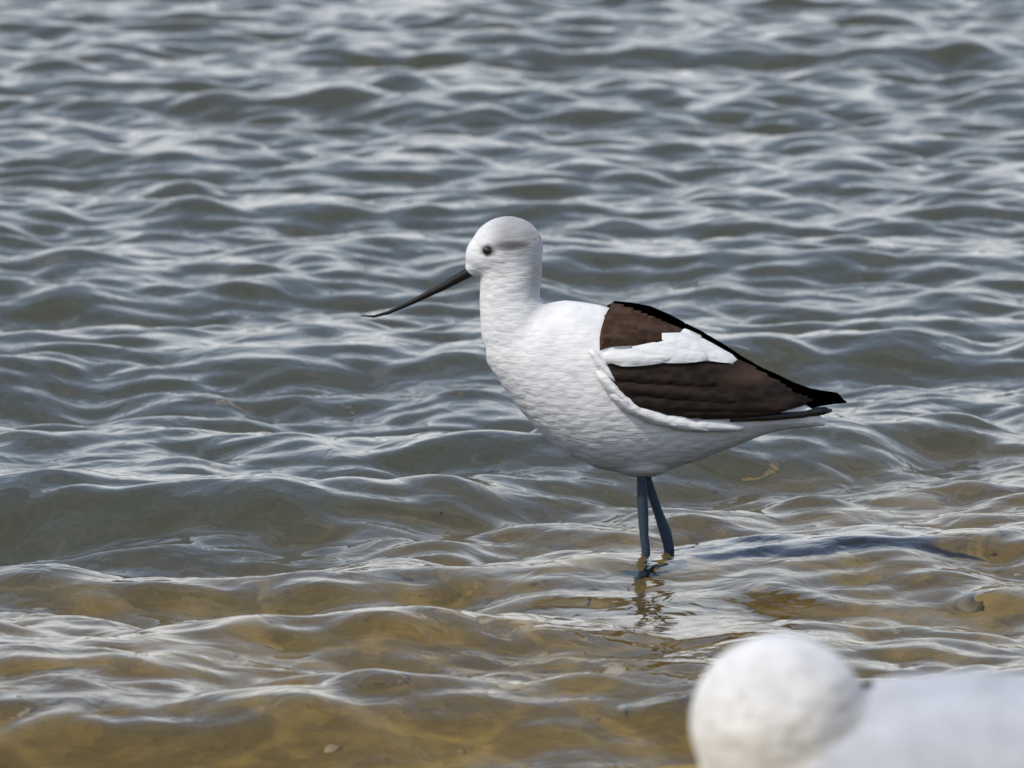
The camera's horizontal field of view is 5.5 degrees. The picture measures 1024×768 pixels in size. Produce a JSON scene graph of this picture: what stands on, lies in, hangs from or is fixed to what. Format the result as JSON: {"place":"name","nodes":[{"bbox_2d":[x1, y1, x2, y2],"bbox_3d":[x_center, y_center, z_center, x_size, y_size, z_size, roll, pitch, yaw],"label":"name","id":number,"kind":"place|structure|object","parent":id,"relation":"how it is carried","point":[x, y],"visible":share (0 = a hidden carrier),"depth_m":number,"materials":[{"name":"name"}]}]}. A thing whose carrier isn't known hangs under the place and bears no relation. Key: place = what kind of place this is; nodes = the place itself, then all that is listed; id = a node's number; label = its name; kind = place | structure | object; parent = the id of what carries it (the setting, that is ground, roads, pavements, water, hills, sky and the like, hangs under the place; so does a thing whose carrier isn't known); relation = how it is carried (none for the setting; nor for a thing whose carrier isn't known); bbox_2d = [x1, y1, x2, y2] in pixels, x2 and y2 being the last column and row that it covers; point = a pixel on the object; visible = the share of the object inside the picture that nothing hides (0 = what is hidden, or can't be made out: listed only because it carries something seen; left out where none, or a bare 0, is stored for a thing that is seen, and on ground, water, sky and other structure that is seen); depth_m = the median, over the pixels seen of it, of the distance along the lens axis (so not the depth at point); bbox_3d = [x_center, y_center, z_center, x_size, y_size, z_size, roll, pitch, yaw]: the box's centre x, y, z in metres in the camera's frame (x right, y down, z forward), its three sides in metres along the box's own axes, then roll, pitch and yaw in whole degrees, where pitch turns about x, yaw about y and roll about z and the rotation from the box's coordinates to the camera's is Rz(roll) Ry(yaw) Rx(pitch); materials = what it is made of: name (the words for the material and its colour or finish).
{"place":"outdoors","nodes":[
{"label":"outdoors","id":0,"kind":"place"},
{"bbox_2d":[0,0,1023,767],"bbox_3d":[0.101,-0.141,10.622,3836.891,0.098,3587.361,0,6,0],"label":"water","id":1,"kind":"structure","parent":0,"point":[270,496],"depth_m":9.43,"materials":[{"name":"grey liquid"}]},
{"bbox_2d":[654,764,699,767],"bbox_3d":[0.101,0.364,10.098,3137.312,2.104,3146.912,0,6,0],"label":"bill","id":2,"kind":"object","parent":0,"point":[686,766],"depth_m":7.09},
{"bbox_2d":[361,216,845,552],"bbox_3d":[0.070,0.037,8.051,0.370,0.331,0.103,0,6,0],"label":"avocet","id":3,"kind":"object","parent":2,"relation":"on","point":[644,394],"visible":1,"depth_m":8.02,"materials":[{"name":"white"}]},
{"bbox_2d":[690,634,1023,767],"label":"gull","id":4,"kind":"object","parent":2,"relation":"on","point":[779,701],"visible":1,"depth_m":4.91,"materials":[{"name":"white"}]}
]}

